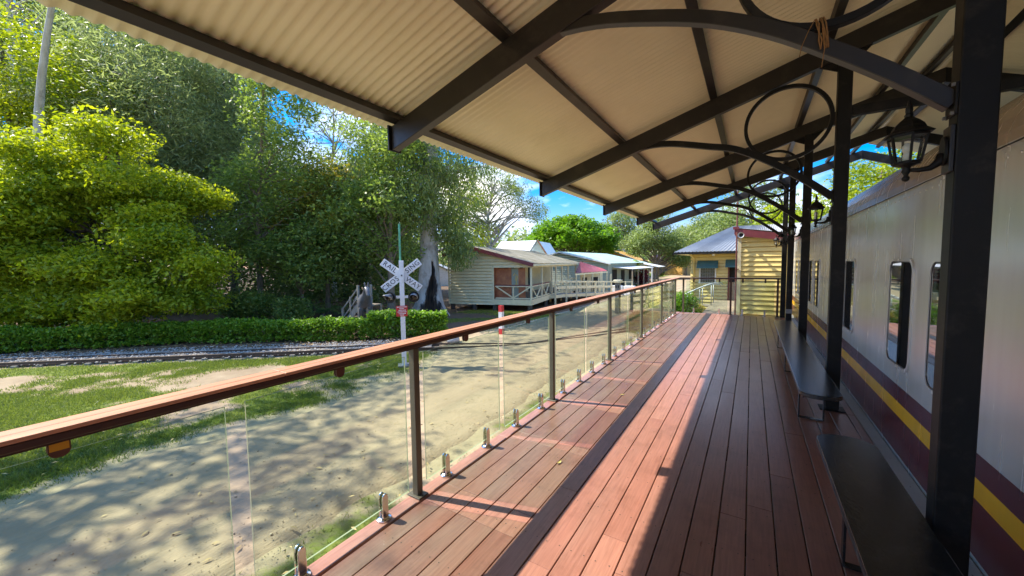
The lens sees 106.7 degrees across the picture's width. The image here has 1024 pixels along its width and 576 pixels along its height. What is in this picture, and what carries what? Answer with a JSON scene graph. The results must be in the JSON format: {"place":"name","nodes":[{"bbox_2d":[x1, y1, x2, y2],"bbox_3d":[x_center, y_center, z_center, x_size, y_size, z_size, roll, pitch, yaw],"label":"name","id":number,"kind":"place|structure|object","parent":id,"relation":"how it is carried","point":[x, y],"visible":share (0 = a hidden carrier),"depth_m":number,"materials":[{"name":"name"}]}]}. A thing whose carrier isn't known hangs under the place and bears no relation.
{"place":"outdoors","nodes":[
{"label":"outdoors","id":0,"kind":"place"},
{"bbox_2d":[297,303,346,316],"bbox_3d":[-8.554,1.143,17.307,2.940,0.847,2.468,2,4,32],"label":"cycad","id":1,"kind":"object","parent":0,"point":[322,311],"visible":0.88,"depth_m":17.26,"materials":[{"name":"green plant"}]},
{"bbox_2d":[0,274,690,575],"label":"path","id":2,"kind":"structure","parent":0,"point":[55,518],"depth_m":4.52,"materials":[{"name":"beige sand"}]},
{"bbox_2d":[7,326,622,575],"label":"pebbles","id":3,"kind":"object","parent":2,"relation":"on","point":[315,472],"visible":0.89,"depth_m":4.36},
{"bbox_2d":[0,266,838,575],"bbox_3d":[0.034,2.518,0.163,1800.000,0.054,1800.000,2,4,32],"label":"ground","id":4,"kind":"structure","parent":0,"point":[336,526],"depth_m":7.12,"materials":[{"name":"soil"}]},
{"bbox_2d":[0,0,84,130],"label":"gum tree","id":5,"kind":"object","parent":4,"relation":"on","point":[19,13],"visible":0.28,"depth_m":23.52,"materials":[{"name":"green plant"}]},
{"bbox_2d":[0,1,147,223],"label":"leafy tree","id":6,"kind":"object","parent":4,"relation":"on","point":[10,113],"visible":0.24,"depth_m":17.25,"materials":[{"name":"green plant"}]},
{"bbox_2d":[32,7,182,326],"bbox_3d":[-14.115,-6.573,14.558,9.538,16.941,8.558,-3,4,-30],"label":"tall gum","id":7,"kind":"object","parent":4,"relation":"on","point":[39,101],"visible":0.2,"depth_m":14.64,"materials":[{"name":"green plant"}]},
{"bbox_2d":[14,62,208,276],"bbox_3d":[-24.703,-6.374,24.846,10.991,15.461,10.581,2,4,32],"label":"dark tree","id":8,"kind":"object","parent":4,"relation":"on","point":[132,163],"depth_m":23.90,"materials":[{"name":"green plant"}]},
{"bbox_2d":[0,104,246,337],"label":"broadleaf tree","id":9,"kind":"object","parent":4,"relation":"on","point":[91,272],"visible":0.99,"depth_m":12.55,"materials":[{"name":"green plant"}]},
{"bbox_2d":[0,0,279,313],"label":"she oak","id":10,"kind":"object","parent":4,"relation":"on","point":[165,151],"visible":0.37,"depth_m":18.44,"materials":[{"name":"green plant"}]},
{"bbox_2d":[0,315,374,353],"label":"hedge","id":11,"kind":"object","parent":4,"relation":"on","point":[23,336],"visible":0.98,"depth_m":12.50,"materials":[{"name":"green plant"}]},
{"bbox_2d":[0,0,419,297],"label":"woodland","id":12,"kind":"object","parent":4,"relation":"on","point":[417,234],"visible":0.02,"depth_m":30.17,"materials":[{"name":"green plant"}]},
{"bbox_2d":[0,343,431,367],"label":"gravel bed","id":13,"kind":"object","parent":4,"relation":"on","point":[233,358],"visible":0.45,"depth_m":10.58,"materials":[{"name":"grey gravel"}]},
{"bbox_2d":[0,339,399,365],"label":"gravel stones","id":14,"kind":"object","parent":13,"relation":"on","point":[52,354],"visible":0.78,"depth_m":11.13,"materials":[{"name":"grey gravel"}]},
{"bbox_2d":[129,45,305,299],"bbox_3d":[-16.848,-6.481,22.182,8.018,15.804,7.824,2,4,32],"label":"she oak","id":15,"kind":"object","parent":4,"relation":"on","point":[222,109],"visible":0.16,"depth_m":20.86,"materials":[{"name":"green plant"}]},
{"bbox_2d":[214,288,257,318],"bbox_3d":[-12.688,0.811,17.633,2.048,1.762,1.973,1,4,20],"label":"shrub","id":16,"kind":"object","parent":4,"relation":"on","point":[225,312],"visible":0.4,"depth_m":17.17,"materials":[{"name":"green plant"}]},
{"bbox_2d":[231,287,281,318],"bbox_3d":[-11.363,0.796,17.028,1.876,1.726,1.946,2,4,32],"label":"shrub","id":17,"kind":"object","parent":4,"relation":"on","point":[254,302],"visible":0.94,"depth_m":16.79,"materials":[{"name":"green plant"}]},
{"bbox_2d":[189,73,352,319],"bbox_3d":[-11.079,-5.990,18.060,8.104,15.203,4.981,-1,4,-10],"label":"slender tree","id":18,"kind":"object","parent":4,"relation":"on","point":[255,190],"visible":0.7,"depth_m":17.59,"materials":[{"name":"green plant"}]},
{"bbox_2d":[220,148,327,296],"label":"dark tree","id":19,"kind":"object","parent":4,"relation":"on","point":[271,201],"visible":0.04,"depth_m":26.04,"materials":[{"name":"green plant"}]},
{"bbox_2d":[138,264,418,316],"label":"undergrowth","id":20,"kind":"object","parent":4,"relation":"on","point":[270,283],"visible":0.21,"depth_m":21.11,"materials":[{"name":"green plant"}]},
{"bbox_2d":[228,212,358,319],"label":"leafy tree","id":21,"kind":"object","parent":4,"relation":"on","point":[298,262],"visible":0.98,"depth_m":17.25,"materials":[{"name":"green plant"}]},
{"bbox_2d":[270,294,318,319],"bbox_3d":[-9.571,1.030,16.677,1.860,1.520,1.773,2,4,32],"label":"shrub","id":22,"kind":"object","parent":4,"relation":"on","point":[286,308],"visible":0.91,"depth_m":16.55,"materials":[{"name":"green plant"}]},
{"bbox_2d":[266,287,346,314],"bbox_3d":[-10.281,0.684,19.663,3.970,1.505,3.745,2,4,32],"label":"cycad","id":23,"kind":"object","parent":4,"relation":"on","point":[314,296],"visible":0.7,"depth_m":19.47,"materials":[{"name":"green plant"}]},
{"bbox_2d":[251,99,380,300],"bbox_3d":[-12.895,-6.478,26.560,11.973,15.127,5.820,0,4,8],"label":"gum tree","id":24,"kind":"object","parent":4,"relation":"on","point":[333,146],"visible":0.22,"depth_m":26.19,"materials":[{"name":"green plant"}]},
{"bbox_2d":[0,318,635,575],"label":"fallen leaves","id":25,"kind":"object","parent":4,"relation":"on","point":[237,548],"visible":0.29,"depth_m":6.21,"materials":[{"name":"brown plant"}]},
{"bbox_2d":[261,152,385,314],"bbox_3d":[-9.565,-2.537,19.574,6.621,8.082,5.262,2,4,32],"label":"olive tree","id":26,"kind":"object","parent":4,"relation":"on","point":[327,300],"visible":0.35,"depth_m":18.41,"materials":[{"name":"green plant"}]},
{"bbox_2d":[0,323,656,367],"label":"miniature railway","id":27,"kind":"object","parent":4,"relation":"on","point":[116,360],"visible":0.57,"depth_m":10.60,"materials":[{"name":"grey metal"}]},
{"bbox_2d":[284,156,419,295],"bbox_3d":[-8.656,-2.844,20.485,7.580,8.553,6.352,2,4,32],"label":"dark tree","id":28,"kind":"object","parent":4,"relation":"on","point":[365,268],"visible":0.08,"depth_m":19.14,"materials":[{"name":"green plant"}]},
{"bbox_2d":[310,114,400,295],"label":"mixed tree","id":29,"kind":"object","parent":4,"relation":"on","point":[348,133],"visible":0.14,"depth_m":22.94,"materials":[{"name":"green plant"}]},
{"bbox_2d":[341,284,382,324],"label":"mounting stairs","id":30,"kind":"structure","parent":4,"relation":"on","point":[354,311],"depth_m":14.91,"materials":[{"name":"grey wood"}]},
{"bbox_2d":[353,282,371,318],"bbox_3d":[-5.854,0.685,14.977,0.571,1.891,2.262,-3,4,-30],"label":"horse statue","id":31,"kind":"object","parent":4,"relation":"on","point":[363,301],"visible":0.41,"depth_m":14.46,"materials":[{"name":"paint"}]},
{"bbox_2d":[306,120,465,309],"bbox_3d":[-5.764,-3.077,17.818,6.919,9.282,6.110,2,4,32],"label":"leafy tree","id":32,"kind":"object","parent":4,"relation":"on","point":[364,207],"visible":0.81,"depth_m":16.93,"materials":[{"name":"green plant"}]},
{"bbox_2d":[380,224,422,367],"bbox_3d":[-2.684,0.205,9.288,1.000,3.540,0.475,-2,4,-13],"label":"crossing sign","id":33,"kind":"object","parent":4,"relation":"on","point":[401,273],"visible":1,"depth_m":9.34,"materials":[{"name":"white metal"}]},
{"bbox_2d":[366,308,447,338],"bbox_3d":[-3.659,1.216,13.470,2.806,1.041,1.116,-1,4,-11],"label":"hedge","id":34,"kind":"object","parent":4,"relation":"on","point":[388,319],"visible":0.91,"depth_m":13.21,"materials":[{"name":"green plant"}]},
{"bbox_2d":[345,120,496,315],"bbox_3d":[-3.702,-6.042,18.234,9.930,15.135,7.531,2,4,32],"label":"gum tree","id":35,"kind":"object","parent":4,"relation":"on","point":[432,238],"visible":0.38,"depth_m":18.09,"materials":[{"name":"green plant"}]},
{"bbox_2d":[447,337,459,342],"bbox_3d":[-1.912,1.662,12.372,0.415,0.298,0.407,-3,4,-33],"label":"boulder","id":36,"kind":"object","parent":4,"relation":"on","point":[454,340],"visible":0.45,"depth_m":12.21,"materials":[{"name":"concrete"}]},
{"bbox_2d":[437,152,499,256],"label":"leafy tree","id":37,"kind":"object","parent":4,"relation":"on","point":[481,235],"visible":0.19,"depth_m":30.55,"materials":[{"name":"green plant"}]},
{"bbox_2d":[438,164,551,247],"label":"gum tree","id":38,"kind":"object","parent":4,"relation":"on","point":[514,190],"visible":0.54,"depth_m":35.43,"materials":[{"name":"green plant"}]},
{"bbox_2d":[498,305,503,333],"bbox_3d":[-0.375,1.161,13.396,0.140,1.100,0.140,2,4,32],"label":"marker post","id":39,"kind":"object","parent":4,"relation":"on","point":[501,314],"visible":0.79,"depth_m":13.34,"materials":[{"name":"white paint"}]},
{"bbox_2d":[496,240,555,253],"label":"white gabled hall","id":40,"kind":"structure","parent":4,"relation":"on","point":[544,247],"depth_m":43.30,"materials":[{"name":"paint"}]},
{"bbox_2d":[36,0,1023,575],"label":"platform canopy","id":41,"kind":"object","parent":4,"relation":"on","point":[644,110],"visible":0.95,"depth_m":3.20,"materials":[{"name":"metal"}]},
{"bbox_2d":[774,235,781,246],"bbox_3d":[7.435,-1.309,10.674,0.210,0.352,0.174,2,4,32],"label":"wall lantern","id":42,"kind":"object","parent":41,"relation":"attached to","point":[776,240],"depth_m":10.65,"materials":[{"name":"black paint"}]},
{"bbox_2d":[777,230,787,244],"bbox_3d":[6.347,-1.182,8.942,0.210,0.352,0.174,2,4,32],"label":"wall lantern","id":43,"kind":"object","parent":41,"relation":"attached to","point":[781,235],"depth_m":8.93,"materials":[{"name":"black paint"}]},
{"bbox_2d":[787,219,801,239],"bbox_3d":[4.838,-1.006,6.542,0.210,0.352,0.174,2,4,32],"label":"wall lantern","id":44,"kind":"object","parent":41,"relation":"attached to","point":[791,226],"depth_m":6.52,"materials":[{"name":"black paint"}]},
{"bbox_2d":[799,17,828,66],"bbox_3d":[1.452,-1.159,1.838,0.116,0.236,0.105,2,4,32],"label":"cord","id":45,"kind":"object","parent":41,"relation":"attached to","point":[825,39],"visible":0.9,"depth_m":1.78,"materials":[{"name":"brown fabric"}]},
{"bbox_2d":[807,194,832,227],"bbox_3d":[3.291,-0.826,4.078,0.210,0.352,0.174,2,4,32],"label":"wall lantern","id":46,"kind":"object","parent":41,"relation":"attached to","point":[816,205],"depth_m":4.06,"materials":[{"name":"black paint"}]},
{"bbox_2d":[882,100,955,181],"bbox_3d":[1.782,-0.650,1.678,0.210,0.352,0.174,2,4,32],"label":"wall lantern","id":47,"kind":"object","parent":41,"relation":"attached to","point":[910,126],"depth_m":1.66,"materials":[{"name":"black paint"}]},
{"bbox_2d":[442,246,632,310],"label":"cream cottage","id":48,"kind":"structure","parent":4,"relation":"on","point":[494,277],"depth_m":20.82,"materials":[{"name":"beige wood"}]},
{"bbox_2d":[415,223,698,269],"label":"woodland","id":49,"kind":"object","parent":4,"relation":"on","point":[522,237],"visible":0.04,"depth_m":101.87,"materials":[{"name":"green plant"}]},
{"bbox_2d":[523,213,625,261],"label":"fig tree","id":50,"kind":"object","parent":4,"relation":"on","point":[574,233],"visible":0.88,"depth_m":57.28,"materials":[{"name":"green plant"}]},
{"bbox_2d":[575,262,607,297],"bbox_3d":[5.810,-0.780,29.762,1.527,2.589,5.945,2,5,40],"label":"red roofed shelter","id":51,"kind":"object","parent":4,"relation":"on","point":[587,272],"visible":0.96,"depth_m":30.54,"materials":[{"name":"metal"}]},
{"bbox_2d":[549,252,653,289],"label":"pale roofed hall","id":52,"kind":"structure","parent":4,"relation":"on","point":[619,268],"depth_m":36.55,"materials":[{"name":"metal"}]},
{"bbox_2d":[613,280,622,313],"bbox_3d":[5.096,0.484,18.370,0.360,1.760,0.360,2,4,32],"label":"gate post","id":53,"kind":"object","parent":4,"relation":"on","point":[617,297],"visible":0.84,"depth_m":18.27,"materials":[{"name":"white wood"}]},
{"bbox_2d":[601,211,648,251],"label":"gum tree","id":54,"kind":"object","parent":4,"relation":"on","point":[624,221],"visible":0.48,"depth_m":72.56,"materials":[{"name":"green plant"}]},
{"bbox_2d":[624,286,635,294],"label":"concrete block","id":55,"kind":"structure","parent":4,"relation":"on","point":[625,287],"depth_m":28.48,"materials":[{"name":"white paint"}]},
{"bbox_2d":[634,268,650,284],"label":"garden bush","id":56,"kind":"object","parent":4,"relation":"on","point":[645,277],"visible":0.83,"depth_m":41.55,"materials":[{"name":"plant"}]},
{"bbox_2d":[630,283,673,311],"bbox_3d":[9.081,0.382,22.899,1.650,1.270,9.850,2,4,32],"label":"rail fence","id":57,"kind":"object","parent":4,"relation":"on","point":[647,294],"visible":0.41,"depth_m":20.01,"materials":[{"name":"beige wood"}]},
{"bbox_2d":[644,263,664,281],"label":"white skillion shelter","id":58,"kind":"object","parent":4,"relation":"on","point":[654,265],"visible":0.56,"depth_m":47.98,"materials":[{"name":"paint"}]},
{"bbox_2d":[618,213,691,278],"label":"street tree","id":59,"kind":"object","parent":4,"relation":"on","point":[663,247],"visible":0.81,"depth_m":53.01,"materials":[{"name":"green plant"}]},
{"bbox_2d":[653,254,691,274],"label":"ochre building","id":60,"kind":"structure","parent":4,"relation":"on","point":[676,271],"depth_m":69.05,"materials":[{"name":"yellow metal"}]},
{"bbox_2d":[660,224,693,274],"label":"distant tree","id":61,"kind":"object","parent":4,"relation":"on","point":[685,269],"visible":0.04,"depth_m":65.61,"materials":[{"name":"green plant"}]},
{"bbox_2d":[669,290,701,314],"bbox_3d":[6.821,0.794,15.025,1.356,1.423,1.396,2,4,32],"label":"garden bush","id":62,"kind":"object","parent":4,"relation":"on","point":[690,303],"visible":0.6,"depth_m":14.85,"materials":[{"name":"green plant"}]},
{"bbox_2d":[675,209,721,248],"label":"distant tree","id":63,"kind":"object","parent":4,"relation":"on","point":[700,220],"visible":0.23,"depth_m":57.53,"materials":[{"name":"green plant"}]},
{"bbox_2d":[695,304,704,311],"bbox_3d":[7.598,1.021,15.902,0.873,0.820,0.729,0,4,12],"label":"garden bush","id":64,"kind":"object","parent":4,"relation":"on","point":[700,306],"visible":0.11,"depth_m":15.82,"materials":[{"name":"green plant"}]},
{"bbox_2d":[685,282,733,314],"bbox_3d":[8.036,0.620,15.941,2.474,1.524,7.000,2,4,32],"label":"timber landing","id":65,"kind":"object","parent":4,"relation":"on","point":[714,306],"visible":0.5,"depth_m":16.56,"materials":[{"name":"beige wood"}]},
{"bbox_2d":[687,206,754,245],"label":"distant tree","id":66,"kind":"object","parent":4,"relation":"on","point":[713,215],"visible":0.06,"depth_m":51.97,"materials":[{"name":"green plant"}]},
{"bbox_2d":[734,190,739,314],"bbox_3d":[7.652,-1.572,12.924,0.104,6.300,0.114,2,4,32],"label":"steel mast","id":67,"kind":"object","parent":4,"relation":"on","point":[737,238],"visible":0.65,"depth_m":12.94,"materials":[{"name":"red metal"}]},
{"bbox_2d":[691,178,800,242],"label":"distant tree","id":68,"kind":"object","parent":4,"relation":"on","point":[721,220],"visible":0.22,"depth_m":45.35,"materials":[{"name":"green plant"}]},
{"bbox_2d":[662,316,843,572],"bbox_3d":[2.105,1.923,4.439,2.915,1.172,16.700,2,4,32],"label":"deck frame","id":69,"kind":"object","parent":4,"relation":"on","point":[747,462],"depth_m":3.31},
{"bbox_2d":[307,312,874,575],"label":"deck","id":70,"kind":"structure","parent":69,"relation":"on","point":[451,533],"depth_m":2.78,"materials":[{"name":"brown wood"}]},
{"bbox_2d":[0,277,679,575],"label":"glass railing","id":71,"kind":"object","parent":70,"relation":"on","point":[55,437],"visible":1,"depth_m":2.08,"materials":[{"name":"brown wood"}]},
{"bbox_2d":[385,362,973,575],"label":"deck screws","id":72,"kind":"object","parent":70,"relation":"on","point":[647,482],"visible":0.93,"depth_m":2.69,"materials":[{"name":"silver metal"}]},
{"bbox_2d":[680,277,780,316],"bbox_3d":[6.431,0.244,11.395,2.596,1.104,0.093,2,4,32],"label":"end railing","id":73,"kind":"object","parent":70,"relation":"on","point":[765,279],"visible":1,"depth_m":11.31,"materials":[{"name":"brown metal"}]},
{"bbox_2d":[774,320,842,420],"bbox_3d":[3.952,0.994,5.335,0.303,0.441,4.878,2,4,32],"label":"bench","id":74,"kind":"object","parent":70,"relation":"on","point":[812,378],"visible":1,"depth_m":4.09,"materials":[{"name":"paint"}]},
{"bbox_2d":[792,318,982,575],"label":"platform edge","id":75,"kind":"object","parent":70,"relation":"attached to","point":[916,494],"visible":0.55,"depth_m":3.20,"materials":[{"name":"grey concrete"}]},
{"bbox_2d":[816,434,962,575],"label":"bench","id":76,"kind":"object","parent":70,"relation":"on","point":[887,526],"visible":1,"depth_m":1.75,"materials":[{"name":"paint"}]},
{"bbox_2d":[733,227,795,316],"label":"station shed","id":77,"kind":"structure","parent":4,"relation":"on","point":[759,254],"depth_m":12.75,"materials":[{"name":"yellow paint"}]},
{"bbox_2d":[738,232,743,237],"bbox_3d":[7.675,-1.769,12.779,0.190,0.187,0.329,2,4,32],"label":"horn speaker","id":78,"kind":"object","parent":77,"relation":"attached to","point":[740,234],"visible":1,"depth_m":12.68},
{"bbox_2d":[750,201,801,225],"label":"distant tree","id":79,"kind":"object","parent":4,"relation":"on","point":[771,209],"visible":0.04,"depth_m":39.20,"materials":[{"name":"green plant"}]},
{"bbox_2d":[765,205,827,223],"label":"leafy tree","id":80,"kind":"object","parent":4,"relation":"on","point":[788,218],"depth_m":36.07,"materials":[{"name":"green plant"}]},
{"bbox_2d":[795,147,920,222],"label":"leafy tree","id":81,"kind":"object","parent":4,"relation":"on","point":[876,175],"visible":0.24,"depth_m":25.41,"materials":[{"name":"green plant"}]},
{"bbox_2d":[792,94,1023,575],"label":"passenger coach","id":82,"kind":"object","parent":4,"relation":"on","point":[893,259],"visible":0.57,"depth_m":2.74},
{"bbox_2d":[795,260,797,292],"bbox_3d":[7.717,-0.318,10.339,0.012,0.900,0.600,2,4,32],"label":"window","id":83,"kind":"structure","parent":82,"relation":"in","point":[796,269],"depth_m":10.35,"materials":[{"name":"glass"}]},
{"bbox_2d":[798,260,799,294],"bbox_3d":[7.234,-0.262,9.570,0.012,0.900,0.600,2,4,32],"label":"window","id":84,"kind":"structure","parent":82,"relation":"in","point":[799,260],"depth_m":9.77,"materials":[{"name":"glass"}]},
{"bbox_2d":[808,259,812,303],"bbox_3d":[6.214,-0.143,7.947,0.012,0.900,0.600,2,4,32],"label":"window","id":85,"kind":"structure","parent":82,"relation":"in","point":[810,261],"depth_m":7.90,"materials":[{"name":"glass"}]},
{"bbox_2d":[813,259,819,307],"bbox_3d":[5.731,-0.087,7.178,0.012,0.900,0.600,2,4,32],"label":"window","id":86,"kind":"structure","parent":82,"relation":"in","point":[817,262],"depth_m":7.17,"materials":[{"name":"glass"}]},
{"bbox_2d":[843,259,855,332],"bbox_3d":[4.228,0.089,4.787,0.012,0.900,0.600,2,4,32],"label":"window","id":87,"kind":"structure","parent":82,"relation":"in","point":[850,264],"depth_m":4.75,"materials":[{"name":"glass"}]},
{"bbox_2d":[885,259,914,372],"bbox_3d":[3.208,0.208,3.164,0.012,0.900,0.600,2,4,32],"label":"window","id":88,"kind":"structure","parent":82,"relation":"in","point":[901,277],"depth_m":3.14,"materials":[{"name":"glass"}]},
{"bbox_2d":[923,258,940,393],"bbox_3d":[2.725,0.264,2.395,0.012,0.900,0.600,2,4,32],"label":"window","id":89,"kind":"structure","parent":82,"relation":"in","point":[934,270],"depth_m":2.59,"materials":[{"name":"glass"}]},
{"bbox_2d":[439,264,450,285],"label":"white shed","id":90,"kind":"structure","parent":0,"point":[443,272],"depth_m":44.05,"materials":[{"name":"paint"}]},
{"bbox_2d":[1,0,916,267],"label":"sky","id":91,"kind":"structure","parent":0,"point":[560,203],"materials":[{"name":"blue"}]},
{"bbox_2d":[583,249,646,269],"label":"dark gabled house","id":92,"kind":"structure","parent":0,"point":[621,254],"depth_m":63.95,"materials":[{"name":"grey metal"}]},
{"bbox_2d":[673,222,801,310],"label":"station building","id":93,"kind":"structure","parent":0,"point":[713,256],"depth_m":18.89,"materials":[{"name":"yellow wood"}]},
{"bbox_2d":[696,261,717,283],"bbox_3d":[9.640,-0.784,18.823,0.920,1.130,0.550,2,4,32],"label":"window","id":94,"kind":"structure","parent":93,"relation":"in","point":[706,268],"depth_m":18.94,"materials":[{"name":"white glass"}]},
{"bbox_2d":[725,259,736,300],"bbox_3d":[10.723,-0.333,18.217,0.940,2.060,0.620,2,4,32],"label":"door","id":95,"kind":"structure","parent":93,"relation":"in","point":[730,264],"depth_m":18.50,"materials":[{"name":"wood"}]}
]}

